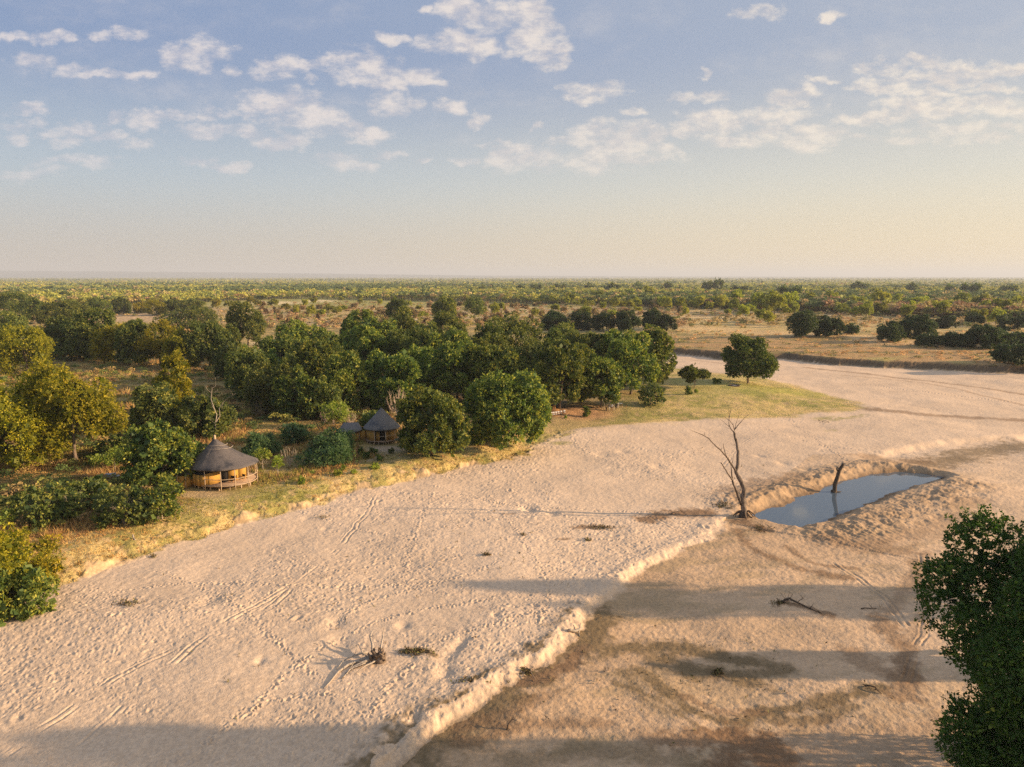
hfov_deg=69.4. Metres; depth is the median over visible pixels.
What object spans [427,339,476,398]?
mahogany tree
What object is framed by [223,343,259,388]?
grove tree
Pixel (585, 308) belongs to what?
mopane tree
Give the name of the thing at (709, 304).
mopane tree
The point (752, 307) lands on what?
mopane tree
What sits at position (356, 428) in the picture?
thatched annex
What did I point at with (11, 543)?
river bush
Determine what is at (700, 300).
mopane tree
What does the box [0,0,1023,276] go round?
sky
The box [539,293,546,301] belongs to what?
mopane tree
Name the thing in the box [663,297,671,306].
mopane tree
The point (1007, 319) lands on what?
thicket bush
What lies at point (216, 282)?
woodland
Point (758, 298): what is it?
mopane tree
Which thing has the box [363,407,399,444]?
thatched hut
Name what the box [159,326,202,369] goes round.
dark tree
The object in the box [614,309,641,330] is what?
round tree
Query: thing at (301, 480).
shrub
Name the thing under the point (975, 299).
mopane tree
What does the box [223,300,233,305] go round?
olive tree
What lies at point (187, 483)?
reed annex
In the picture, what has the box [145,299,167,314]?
dark tree
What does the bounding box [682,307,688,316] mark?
mopane tree
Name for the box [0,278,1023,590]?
ground
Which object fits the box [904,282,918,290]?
plain tree
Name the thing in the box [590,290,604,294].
mopane tree
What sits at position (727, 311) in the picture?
mopane tree
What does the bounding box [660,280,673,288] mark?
plain tree
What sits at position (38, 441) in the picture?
acacia tree
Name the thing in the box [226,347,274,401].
grove tree
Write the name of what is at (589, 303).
mopane tree
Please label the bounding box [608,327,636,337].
grove tree
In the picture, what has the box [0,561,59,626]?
river bush
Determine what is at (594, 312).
rusty bush
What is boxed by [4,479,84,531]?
arching bush
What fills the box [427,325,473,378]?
grove tree
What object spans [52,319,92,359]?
dark tree
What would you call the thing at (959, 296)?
mopane tree
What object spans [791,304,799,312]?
mopane tree
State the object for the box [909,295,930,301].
mopane tree
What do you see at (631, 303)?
mopane tree
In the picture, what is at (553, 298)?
mopane tree
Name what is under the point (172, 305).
dark tree
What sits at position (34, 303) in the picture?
dark tree
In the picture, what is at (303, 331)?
grove tree
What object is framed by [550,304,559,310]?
mopane tree
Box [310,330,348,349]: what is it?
grove tree
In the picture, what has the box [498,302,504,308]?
mopane tree
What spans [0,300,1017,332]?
scrub
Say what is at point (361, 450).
shrub
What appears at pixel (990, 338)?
thicket bush
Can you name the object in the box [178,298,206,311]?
dark tree
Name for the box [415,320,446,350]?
grove tree
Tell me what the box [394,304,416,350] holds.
grove tree
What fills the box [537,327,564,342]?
grove tree
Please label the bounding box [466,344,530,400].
mahogany tree
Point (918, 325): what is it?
round tree
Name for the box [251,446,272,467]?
young tree
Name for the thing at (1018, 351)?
thicket bush
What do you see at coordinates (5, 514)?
young tree
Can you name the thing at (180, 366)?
leafy tree
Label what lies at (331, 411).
leafy bush
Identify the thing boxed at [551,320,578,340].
grove tree
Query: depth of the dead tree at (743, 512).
98.19 m
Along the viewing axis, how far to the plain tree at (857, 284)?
1338.04 m
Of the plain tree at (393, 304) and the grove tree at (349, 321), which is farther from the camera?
the plain tree at (393, 304)
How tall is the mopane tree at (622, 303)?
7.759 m
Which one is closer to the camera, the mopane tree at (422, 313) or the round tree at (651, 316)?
the round tree at (651, 316)
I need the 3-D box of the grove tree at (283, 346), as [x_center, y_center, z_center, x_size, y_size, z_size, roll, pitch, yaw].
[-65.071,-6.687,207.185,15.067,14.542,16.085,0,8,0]
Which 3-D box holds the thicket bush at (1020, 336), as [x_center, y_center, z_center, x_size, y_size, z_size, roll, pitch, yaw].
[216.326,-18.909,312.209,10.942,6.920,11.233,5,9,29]
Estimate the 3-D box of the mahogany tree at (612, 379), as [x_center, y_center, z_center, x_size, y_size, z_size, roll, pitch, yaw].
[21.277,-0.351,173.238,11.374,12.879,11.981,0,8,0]
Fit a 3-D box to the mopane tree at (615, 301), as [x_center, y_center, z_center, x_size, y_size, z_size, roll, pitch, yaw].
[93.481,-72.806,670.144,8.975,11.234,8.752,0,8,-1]
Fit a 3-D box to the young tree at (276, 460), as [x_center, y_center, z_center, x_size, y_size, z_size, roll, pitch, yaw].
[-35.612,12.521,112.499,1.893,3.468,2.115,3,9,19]
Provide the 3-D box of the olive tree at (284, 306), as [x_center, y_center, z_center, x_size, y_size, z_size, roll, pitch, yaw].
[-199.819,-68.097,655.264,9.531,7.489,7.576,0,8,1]
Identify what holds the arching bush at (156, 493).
on the ground at (760, 398)
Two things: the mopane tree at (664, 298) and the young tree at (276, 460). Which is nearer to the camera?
the young tree at (276, 460)
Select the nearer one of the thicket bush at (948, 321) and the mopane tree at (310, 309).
the thicket bush at (948, 321)
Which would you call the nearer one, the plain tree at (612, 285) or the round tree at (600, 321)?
the round tree at (600, 321)
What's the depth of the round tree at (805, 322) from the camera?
350.85 m
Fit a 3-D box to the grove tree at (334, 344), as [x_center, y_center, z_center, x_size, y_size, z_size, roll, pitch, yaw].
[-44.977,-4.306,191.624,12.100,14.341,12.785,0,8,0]
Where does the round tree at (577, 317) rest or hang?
on the ground at (760, 398)
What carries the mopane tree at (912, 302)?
on the ground at (760, 398)
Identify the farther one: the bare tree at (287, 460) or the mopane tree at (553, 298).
the mopane tree at (553, 298)
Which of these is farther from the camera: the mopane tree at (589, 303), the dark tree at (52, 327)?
the mopane tree at (589, 303)
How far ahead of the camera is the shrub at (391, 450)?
126.58 m
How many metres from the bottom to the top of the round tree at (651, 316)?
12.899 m
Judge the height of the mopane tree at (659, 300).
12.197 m
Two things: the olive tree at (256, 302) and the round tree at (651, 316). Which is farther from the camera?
the olive tree at (256, 302)
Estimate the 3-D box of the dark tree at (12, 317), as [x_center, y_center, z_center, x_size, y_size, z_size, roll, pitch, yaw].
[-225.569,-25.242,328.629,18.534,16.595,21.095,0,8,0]
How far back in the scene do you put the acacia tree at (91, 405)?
115.08 m
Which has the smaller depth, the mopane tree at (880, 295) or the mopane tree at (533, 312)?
the mopane tree at (533, 312)
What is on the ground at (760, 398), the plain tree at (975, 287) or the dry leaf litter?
the plain tree at (975, 287)
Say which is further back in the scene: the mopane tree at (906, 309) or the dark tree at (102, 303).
the dark tree at (102, 303)
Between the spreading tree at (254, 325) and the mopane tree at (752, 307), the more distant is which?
the mopane tree at (752, 307)
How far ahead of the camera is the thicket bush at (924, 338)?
304.87 m
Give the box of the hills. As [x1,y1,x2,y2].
[0,271,1023,277]
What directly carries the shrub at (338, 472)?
on the ground at (760, 398)
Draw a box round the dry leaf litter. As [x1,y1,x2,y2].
[33,420,905,745]
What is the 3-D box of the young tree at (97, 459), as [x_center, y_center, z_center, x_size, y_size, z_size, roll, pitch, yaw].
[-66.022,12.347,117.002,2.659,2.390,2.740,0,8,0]
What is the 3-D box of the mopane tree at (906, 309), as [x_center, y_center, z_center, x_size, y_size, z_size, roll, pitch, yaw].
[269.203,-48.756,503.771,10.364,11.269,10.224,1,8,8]
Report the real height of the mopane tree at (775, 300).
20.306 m
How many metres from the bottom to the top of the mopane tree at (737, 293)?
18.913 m
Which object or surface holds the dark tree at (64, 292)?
on the ground at (760, 398)
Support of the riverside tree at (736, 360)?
on the ground at (760, 398)
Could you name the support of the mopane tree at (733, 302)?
on the ground at (760, 398)
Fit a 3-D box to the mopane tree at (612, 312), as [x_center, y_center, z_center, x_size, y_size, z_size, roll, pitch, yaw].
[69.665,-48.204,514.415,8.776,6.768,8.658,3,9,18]
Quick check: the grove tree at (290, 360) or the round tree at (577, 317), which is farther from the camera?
the round tree at (577, 317)
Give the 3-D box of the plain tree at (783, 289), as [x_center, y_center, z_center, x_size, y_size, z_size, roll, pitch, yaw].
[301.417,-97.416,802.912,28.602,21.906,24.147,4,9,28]
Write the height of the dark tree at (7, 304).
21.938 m
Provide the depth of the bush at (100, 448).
120.59 m
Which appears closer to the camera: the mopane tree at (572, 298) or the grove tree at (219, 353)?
the grove tree at (219, 353)
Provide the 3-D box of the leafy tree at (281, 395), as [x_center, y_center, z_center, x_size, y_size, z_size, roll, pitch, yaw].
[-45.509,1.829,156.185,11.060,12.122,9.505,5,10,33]
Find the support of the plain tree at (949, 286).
on the ground at (760, 398)
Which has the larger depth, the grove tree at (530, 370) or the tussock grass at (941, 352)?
the tussock grass at (941, 352)
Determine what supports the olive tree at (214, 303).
on the ground at (760, 398)
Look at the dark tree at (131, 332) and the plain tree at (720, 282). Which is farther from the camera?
the plain tree at (720, 282)
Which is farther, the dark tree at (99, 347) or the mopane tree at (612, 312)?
the mopane tree at (612, 312)
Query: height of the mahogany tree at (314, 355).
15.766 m
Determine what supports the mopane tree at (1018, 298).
on the ground at (760, 398)
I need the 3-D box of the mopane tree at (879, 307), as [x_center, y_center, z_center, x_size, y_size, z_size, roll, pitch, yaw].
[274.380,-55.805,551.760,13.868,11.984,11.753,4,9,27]
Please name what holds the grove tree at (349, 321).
on the ground at (760, 398)
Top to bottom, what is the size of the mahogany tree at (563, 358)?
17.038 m
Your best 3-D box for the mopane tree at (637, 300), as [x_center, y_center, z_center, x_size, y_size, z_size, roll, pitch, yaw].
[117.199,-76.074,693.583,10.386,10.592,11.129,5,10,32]
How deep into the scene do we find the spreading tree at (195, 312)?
402.23 m
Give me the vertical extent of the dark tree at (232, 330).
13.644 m
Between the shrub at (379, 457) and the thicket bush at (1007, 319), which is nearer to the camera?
the shrub at (379, 457)
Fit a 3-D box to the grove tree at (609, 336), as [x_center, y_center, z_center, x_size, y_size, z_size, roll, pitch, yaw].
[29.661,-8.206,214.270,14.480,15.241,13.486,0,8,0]
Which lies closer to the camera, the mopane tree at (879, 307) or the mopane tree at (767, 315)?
the mopane tree at (767, 315)
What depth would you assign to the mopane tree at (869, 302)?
534.54 m
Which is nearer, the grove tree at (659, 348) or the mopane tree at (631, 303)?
the grove tree at (659, 348)
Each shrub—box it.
[297,475,306,484]
[329,469,342,475]
[340,464,347,470]
[357,446,364,454]
[363,451,369,458]
[369,462,379,469]
[376,454,383,460]
[388,447,394,453]
[581,406,591,416]
[684,386,692,394]
[712,378,721,382]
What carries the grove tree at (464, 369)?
on the ground at (760, 398)
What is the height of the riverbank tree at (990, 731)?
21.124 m
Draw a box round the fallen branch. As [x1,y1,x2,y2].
[781,592,821,613]
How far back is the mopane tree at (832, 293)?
728.26 m
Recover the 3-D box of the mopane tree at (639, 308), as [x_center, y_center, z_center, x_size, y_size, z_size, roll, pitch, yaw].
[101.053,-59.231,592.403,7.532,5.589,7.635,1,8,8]
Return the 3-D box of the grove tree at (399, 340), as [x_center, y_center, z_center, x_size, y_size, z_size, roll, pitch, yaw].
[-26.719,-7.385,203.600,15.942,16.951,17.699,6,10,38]
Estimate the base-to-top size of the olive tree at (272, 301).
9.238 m
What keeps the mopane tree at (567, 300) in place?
on the ground at (760, 398)
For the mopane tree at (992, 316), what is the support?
on the ground at (760, 398)
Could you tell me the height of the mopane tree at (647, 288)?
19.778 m
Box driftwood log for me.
[568,623,582,635]
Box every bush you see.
[0,521,33,599]
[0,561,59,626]
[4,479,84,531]
[18,533,66,581]
[55,473,113,510]
[88,479,158,530]
[91,433,131,456]
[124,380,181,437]
[129,472,185,522]
[174,393,237,440]
[241,430,286,456]
[276,421,313,444]
[292,422,357,467]
[357,409,377,430]
[592,308,599,315]
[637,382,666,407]
[913,332,947,346]
[934,315,960,328]
[941,330,968,346]
[963,323,1006,349]
[963,332,980,346]
[964,311,984,324]
[988,343,1023,362]
[996,313,1023,330]
[1000,327,1019,344]
[1009,343,1023,365]
[1010,331,1023,343]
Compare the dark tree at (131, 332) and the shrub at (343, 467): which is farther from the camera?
the dark tree at (131, 332)
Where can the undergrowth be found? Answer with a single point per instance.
(8, 491)
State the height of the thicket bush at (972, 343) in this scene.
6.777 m
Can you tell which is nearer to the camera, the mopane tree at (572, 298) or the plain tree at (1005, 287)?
the mopane tree at (572, 298)
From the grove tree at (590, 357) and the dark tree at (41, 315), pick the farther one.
the dark tree at (41, 315)
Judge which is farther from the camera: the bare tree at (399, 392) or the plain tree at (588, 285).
the plain tree at (588, 285)
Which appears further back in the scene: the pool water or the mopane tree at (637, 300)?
the mopane tree at (637, 300)
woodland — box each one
[0,277,1023,286]
[0,283,1023,301]
[0,290,1023,317]
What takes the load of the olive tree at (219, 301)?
on the ground at (760, 398)
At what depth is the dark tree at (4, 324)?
234.13 m
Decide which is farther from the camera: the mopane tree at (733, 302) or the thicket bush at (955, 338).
the mopane tree at (733, 302)
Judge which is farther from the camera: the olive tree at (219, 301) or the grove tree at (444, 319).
the olive tree at (219, 301)
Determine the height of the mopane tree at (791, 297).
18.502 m
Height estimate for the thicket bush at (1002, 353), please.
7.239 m
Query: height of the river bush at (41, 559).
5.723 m
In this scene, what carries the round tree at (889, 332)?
on the ground at (760, 398)
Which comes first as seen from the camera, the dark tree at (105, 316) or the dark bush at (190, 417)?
the dark bush at (190, 417)
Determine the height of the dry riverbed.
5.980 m
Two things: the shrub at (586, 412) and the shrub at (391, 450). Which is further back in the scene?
the shrub at (586, 412)
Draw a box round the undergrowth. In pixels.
[0,352,501,527]
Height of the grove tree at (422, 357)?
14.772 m
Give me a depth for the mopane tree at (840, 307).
566.99 m
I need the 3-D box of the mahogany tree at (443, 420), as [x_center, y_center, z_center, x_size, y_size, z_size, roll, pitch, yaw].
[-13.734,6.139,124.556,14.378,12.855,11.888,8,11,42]
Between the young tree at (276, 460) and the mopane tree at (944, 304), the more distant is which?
the mopane tree at (944, 304)
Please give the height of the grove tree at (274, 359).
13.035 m
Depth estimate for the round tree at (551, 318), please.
413.11 m
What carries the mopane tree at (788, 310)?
on the ground at (760, 398)
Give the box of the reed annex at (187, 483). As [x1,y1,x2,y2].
[170,469,194,488]
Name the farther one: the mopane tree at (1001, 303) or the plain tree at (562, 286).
the plain tree at (562, 286)
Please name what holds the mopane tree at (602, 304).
on the ground at (760, 398)
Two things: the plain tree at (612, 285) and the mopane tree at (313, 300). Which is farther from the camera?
the plain tree at (612, 285)
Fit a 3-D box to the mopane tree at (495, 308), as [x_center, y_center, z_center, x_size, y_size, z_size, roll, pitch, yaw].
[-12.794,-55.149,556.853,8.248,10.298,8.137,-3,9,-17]
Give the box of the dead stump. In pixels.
[831,463,844,492]
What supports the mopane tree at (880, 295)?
on the ground at (760, 398)
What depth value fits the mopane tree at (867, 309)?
523.26 m
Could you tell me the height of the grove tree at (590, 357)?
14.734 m
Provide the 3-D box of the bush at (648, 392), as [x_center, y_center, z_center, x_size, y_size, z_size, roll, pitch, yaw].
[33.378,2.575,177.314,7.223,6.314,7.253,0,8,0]
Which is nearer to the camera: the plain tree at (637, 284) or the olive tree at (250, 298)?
the olive tree at (250, 298)
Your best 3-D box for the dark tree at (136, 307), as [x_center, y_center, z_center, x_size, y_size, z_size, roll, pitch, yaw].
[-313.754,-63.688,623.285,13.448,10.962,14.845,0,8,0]
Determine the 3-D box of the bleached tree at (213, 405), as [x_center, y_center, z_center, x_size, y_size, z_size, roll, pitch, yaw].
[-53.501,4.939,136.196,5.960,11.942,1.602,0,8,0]
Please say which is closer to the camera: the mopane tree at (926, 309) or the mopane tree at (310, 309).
the mopane tree at (926, 309)
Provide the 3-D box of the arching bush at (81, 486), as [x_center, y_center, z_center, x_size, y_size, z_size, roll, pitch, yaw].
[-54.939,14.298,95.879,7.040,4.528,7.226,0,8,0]
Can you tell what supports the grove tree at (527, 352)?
on the ground at (760, 398)
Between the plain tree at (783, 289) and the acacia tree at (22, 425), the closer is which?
the acacia tree at (22, 425)
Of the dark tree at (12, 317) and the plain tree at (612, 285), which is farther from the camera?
the plain tree at (612, 285)
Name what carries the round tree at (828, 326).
on the ground at (760, 398)
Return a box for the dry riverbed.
[0,314,1023,766]
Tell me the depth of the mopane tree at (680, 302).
633.39 m
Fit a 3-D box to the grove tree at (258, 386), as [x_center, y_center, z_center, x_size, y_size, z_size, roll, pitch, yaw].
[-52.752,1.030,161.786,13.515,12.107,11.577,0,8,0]
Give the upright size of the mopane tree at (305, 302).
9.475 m
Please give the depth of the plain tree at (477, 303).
501.78 m
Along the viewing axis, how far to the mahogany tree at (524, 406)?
129.45 m
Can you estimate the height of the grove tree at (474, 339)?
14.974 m
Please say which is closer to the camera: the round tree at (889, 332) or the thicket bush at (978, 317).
the round tree at (889, 332)
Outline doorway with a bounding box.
[221,471,228,481]
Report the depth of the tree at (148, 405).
137.02 m
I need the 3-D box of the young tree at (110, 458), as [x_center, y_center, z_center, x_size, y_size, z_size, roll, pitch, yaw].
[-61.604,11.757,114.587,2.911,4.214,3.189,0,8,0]
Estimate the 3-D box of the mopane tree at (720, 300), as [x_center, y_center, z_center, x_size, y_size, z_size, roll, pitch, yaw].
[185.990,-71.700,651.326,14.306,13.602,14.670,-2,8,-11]
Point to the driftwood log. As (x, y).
(579, 629)
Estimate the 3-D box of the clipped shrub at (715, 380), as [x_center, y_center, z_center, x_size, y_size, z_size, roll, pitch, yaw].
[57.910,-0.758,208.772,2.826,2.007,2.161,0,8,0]
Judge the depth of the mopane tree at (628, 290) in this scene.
924.15 m
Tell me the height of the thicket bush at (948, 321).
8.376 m
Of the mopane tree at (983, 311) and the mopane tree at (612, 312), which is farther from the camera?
the mopane tree at (612, 312)
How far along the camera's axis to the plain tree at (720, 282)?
1337.16 m
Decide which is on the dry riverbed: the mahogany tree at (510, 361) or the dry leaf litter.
the dry leaf litter
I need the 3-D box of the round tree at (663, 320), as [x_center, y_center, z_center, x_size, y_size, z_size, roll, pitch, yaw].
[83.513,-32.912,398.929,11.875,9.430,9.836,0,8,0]
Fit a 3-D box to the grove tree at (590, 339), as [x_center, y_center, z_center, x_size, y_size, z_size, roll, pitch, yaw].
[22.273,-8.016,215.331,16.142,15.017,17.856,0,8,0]
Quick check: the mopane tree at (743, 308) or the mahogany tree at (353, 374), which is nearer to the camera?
the mahogany tree at (353, 374)
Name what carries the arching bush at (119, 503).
on the ground at (760, 398)
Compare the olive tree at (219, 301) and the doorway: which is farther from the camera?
the olive tree at (219, 301)
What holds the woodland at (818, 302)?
on the ground at (760, 398)
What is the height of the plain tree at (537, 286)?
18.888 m
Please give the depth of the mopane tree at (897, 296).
686.25 m
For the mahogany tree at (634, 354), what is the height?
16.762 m
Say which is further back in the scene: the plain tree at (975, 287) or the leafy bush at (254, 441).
the plain tree at (975, 287)
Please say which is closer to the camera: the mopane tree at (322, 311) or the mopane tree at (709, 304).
the mopane tree at (322, 311)
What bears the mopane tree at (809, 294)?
on the ground at (760, 398)
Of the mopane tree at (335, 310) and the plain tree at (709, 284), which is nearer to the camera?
the mopane tree at (335, 310)
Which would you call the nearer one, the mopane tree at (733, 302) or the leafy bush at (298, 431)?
the leafy bush at (298, 431)
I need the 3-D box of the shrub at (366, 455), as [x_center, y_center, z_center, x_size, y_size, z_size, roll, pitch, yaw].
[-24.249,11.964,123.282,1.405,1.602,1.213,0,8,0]
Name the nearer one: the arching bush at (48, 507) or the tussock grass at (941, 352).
the arching bush at (48, 507)
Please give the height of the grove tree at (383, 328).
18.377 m
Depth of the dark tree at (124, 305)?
604.39 m
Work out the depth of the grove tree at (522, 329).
230.22 m
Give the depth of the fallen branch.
72.57 m
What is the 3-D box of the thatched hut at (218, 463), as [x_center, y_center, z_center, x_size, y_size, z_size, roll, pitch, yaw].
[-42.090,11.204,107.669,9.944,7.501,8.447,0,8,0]
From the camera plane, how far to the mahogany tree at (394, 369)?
162.34 m
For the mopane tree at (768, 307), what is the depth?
569.00 m
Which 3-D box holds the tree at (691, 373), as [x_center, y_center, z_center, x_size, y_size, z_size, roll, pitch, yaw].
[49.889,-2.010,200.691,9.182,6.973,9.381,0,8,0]
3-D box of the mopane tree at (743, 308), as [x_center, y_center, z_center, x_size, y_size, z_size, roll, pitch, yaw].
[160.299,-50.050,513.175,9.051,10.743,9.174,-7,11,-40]
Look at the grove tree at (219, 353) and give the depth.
214.53 m
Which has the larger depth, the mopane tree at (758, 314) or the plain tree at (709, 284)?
the plain tree at (709, 284)
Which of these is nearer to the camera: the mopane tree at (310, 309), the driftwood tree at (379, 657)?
the driftwood tree at (379, 657)
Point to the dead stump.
(835, 482)
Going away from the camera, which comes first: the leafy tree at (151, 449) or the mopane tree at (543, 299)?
the leafy tree at (151, 449)
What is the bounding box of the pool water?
[752,472,943,526]
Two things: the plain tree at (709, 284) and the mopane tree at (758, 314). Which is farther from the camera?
the plain tree at (709, 284)
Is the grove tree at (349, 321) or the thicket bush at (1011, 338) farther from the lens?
the thicket bush at (1011, 338)
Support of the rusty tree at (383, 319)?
on the ground at (760, 398)
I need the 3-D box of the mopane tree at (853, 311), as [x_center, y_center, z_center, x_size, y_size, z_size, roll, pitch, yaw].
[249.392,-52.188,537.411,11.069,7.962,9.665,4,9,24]
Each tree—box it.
[0,289,30,314]
[0,310,30,337]
[0,321,24,369]
[0,324,56,375]
[0,369,85,472]
[0,508,16,528]
[13,393,65,452]
[14,296,48,323]
[14,355,129,464]
[34,302,57,324]
[39,315,73,358]
[52,299,83,320]
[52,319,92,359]
[59,291,71,295]
[62,307,116,360]
[79,302,89,316]
[86,453,103,465]
[88,297,112,313]
[88,321,141,361]
[103,445,119,468]
[110,297,132,313]
[112,318,159,364]
[114,417,204,486]
[132,301,146,312]
[134,317,184,365]
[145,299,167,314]
[151,349,196,408]
[152,305,223,331]
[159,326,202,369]
[164,299,180,311]
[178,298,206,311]
[180,319,237,368]
[205,381,232,425]
[211,298,221,306]
[212,299,218,306]
[212,340,238,379]
[221,323,241,346]
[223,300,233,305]
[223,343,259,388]
[225,300,266,346]
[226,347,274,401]
[241,360,297,414]
[245,347,284,398]
[246,295,253,302]
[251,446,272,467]
[253,299,261,305]
[258,334,300,364]
[266,298,278,306]
[267,364,317,419]
[271,454,284,474]
[273,319,327,355]
[280,447,296,466]
[281,303,291,309]
[281,352,301,376]
[294,337,343,396]
[300,374,345,419]
[302,299,308,307]
[306,304,315,313]
[308,297,317,303]
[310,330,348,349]
[315,309,325,314]
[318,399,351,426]
[323,350,377,413]
[324,623,385,687]
[328,340,359,376]
[331,308,341,312]
[338,324,388,379]
[339,308,379,350]
[358,348,421,410]
[365,315,398,359]
[379,315,390,325]
[382,326,435,377]
[385,296,406,318]
[385,388,405,423]
[392,383,472,457]
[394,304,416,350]
[395,343,440,386]
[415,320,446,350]
[417,311,428,316]
[427,310,468,335]
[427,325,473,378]
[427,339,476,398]
[431,294,456,315]
[456,333,490,346]
[460,353,501,398]
[462,368,552,450]
[464,295,484,320]
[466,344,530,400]
[471,321,513,350]
[486,311,547,349]
[490,304,499,312]
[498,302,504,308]
[514,337,548,377]
[520,364,550,403]
[530,283,542,289]
[530,308,536,315]
[531,337,591,408]
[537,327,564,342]
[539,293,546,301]
[539,309,566,330]
[548,295,558,302]
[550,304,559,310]
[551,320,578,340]
[552,283,566,288]
[558,347,602,403]
[562,310,591,330]
[563,330,607,373]
[564,296,570,303]
[569,294,575,303]
[579,298,587,305]
[580,305,591,312]
[581,356,626,407]
[584,282,595,287]
[586,300,595,305]
[589,312,616,330]
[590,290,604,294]
[591,329,631,360]
[599,301,606,308]
[601,282,620,289]
[604,331,661,393]
[607,310,617,315]
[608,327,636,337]
[610,297,620,305]
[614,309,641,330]
[618,300,627,306]
[625,288,636,293]
[625,299,634,306]
[632,281,641,287]
[633,297,641,305]
[634,306,642,310]
[635,323,677,385]
[641,307,660,328]
[643,285,654,293]
[655,296,666,306]
[656,314,677,330]
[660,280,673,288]
[661,295,667,308]
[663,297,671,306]
[675,296,686,306]
[677,363,711,387]
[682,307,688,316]
[689,411,755,519]
[691,296,705,308]
[701,280,719,288]
[705,301,713,310]
[714,277,724,288]
[714,294,729,308]
[720,333,780,382]
[724,309,731,313]
[728,297,739,312]
[729,285,748,289]
[729,289,743,297]
[737,304,749,314]
[746,304,756,311]
[750,292,770,309]
[753,308,765,320]
[760,310,775,321]
[761,304,772,310]
[764,289,787,314]
[777,285,802,293]
[782,291,798,307]
[783,307,791,312]
[786,308,818,336]
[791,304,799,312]
[805,291,815,297]
[812,315,847,336]
[825,290,841,297]
[833,303,850,311]
[841,295,868,300]
[844,323,859,333]
[847,306,862,315]
[850,281,869,289]
[856,303,873,314]
[862,300,873,315]
[870,288,891,300]
[873,301,889,313]
[876,320,906,341]
[892,293,906,299]
[894,314,939,338]
[900,303,916,315]
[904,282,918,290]
[906,300,917,304]
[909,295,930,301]
[910,504,1023,766]
[922,306,935,315]
[930,299,951,317]
[941,283,958,290]
[953,292,972,300]
[959,282,982,292]
[970,293,992,302]
[971,308,988,319]
[987,309,1004,324]
[990,298,1015,308]
[998,283,1021,290]
[1012,295,1023,302]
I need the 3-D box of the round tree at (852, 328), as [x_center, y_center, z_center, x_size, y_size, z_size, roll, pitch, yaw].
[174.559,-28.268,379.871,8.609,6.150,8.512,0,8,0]
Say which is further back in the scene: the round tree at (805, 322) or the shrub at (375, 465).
the round tree at (805, 322)
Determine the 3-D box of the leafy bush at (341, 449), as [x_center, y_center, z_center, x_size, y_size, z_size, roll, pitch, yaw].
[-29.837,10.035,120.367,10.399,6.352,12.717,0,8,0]
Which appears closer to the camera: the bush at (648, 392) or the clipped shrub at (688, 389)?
the bush at (648, 392)
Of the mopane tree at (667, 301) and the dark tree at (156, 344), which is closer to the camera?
the dark tree at (156, 344)
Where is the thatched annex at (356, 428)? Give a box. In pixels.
[339,422,366,440]
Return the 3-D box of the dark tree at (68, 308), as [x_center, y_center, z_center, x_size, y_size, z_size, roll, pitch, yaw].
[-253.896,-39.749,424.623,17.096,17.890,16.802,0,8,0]
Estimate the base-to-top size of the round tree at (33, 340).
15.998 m
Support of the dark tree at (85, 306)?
on the ground at (760, 398)
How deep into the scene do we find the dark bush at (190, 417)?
136.88 m
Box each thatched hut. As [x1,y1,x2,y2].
[190,435,258,491]
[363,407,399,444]
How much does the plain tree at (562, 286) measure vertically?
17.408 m
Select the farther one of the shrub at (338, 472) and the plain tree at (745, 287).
the plain tree at (745, 287)
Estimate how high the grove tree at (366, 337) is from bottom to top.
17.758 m
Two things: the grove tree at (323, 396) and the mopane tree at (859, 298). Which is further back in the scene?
the mopane tree at (859, 298)
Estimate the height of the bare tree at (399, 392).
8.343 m
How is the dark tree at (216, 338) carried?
on the ground at (760, 398)
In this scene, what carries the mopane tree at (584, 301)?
on the ground at (760, 398)
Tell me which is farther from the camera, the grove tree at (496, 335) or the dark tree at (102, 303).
the dark tree at (102, 303)
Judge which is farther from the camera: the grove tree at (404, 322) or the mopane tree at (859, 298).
the mopane tree at (859, 298)
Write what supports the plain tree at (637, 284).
on the ground at (760, 398)
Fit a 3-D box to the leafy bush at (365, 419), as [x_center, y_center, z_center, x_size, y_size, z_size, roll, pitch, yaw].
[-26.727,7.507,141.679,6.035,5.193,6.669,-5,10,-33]

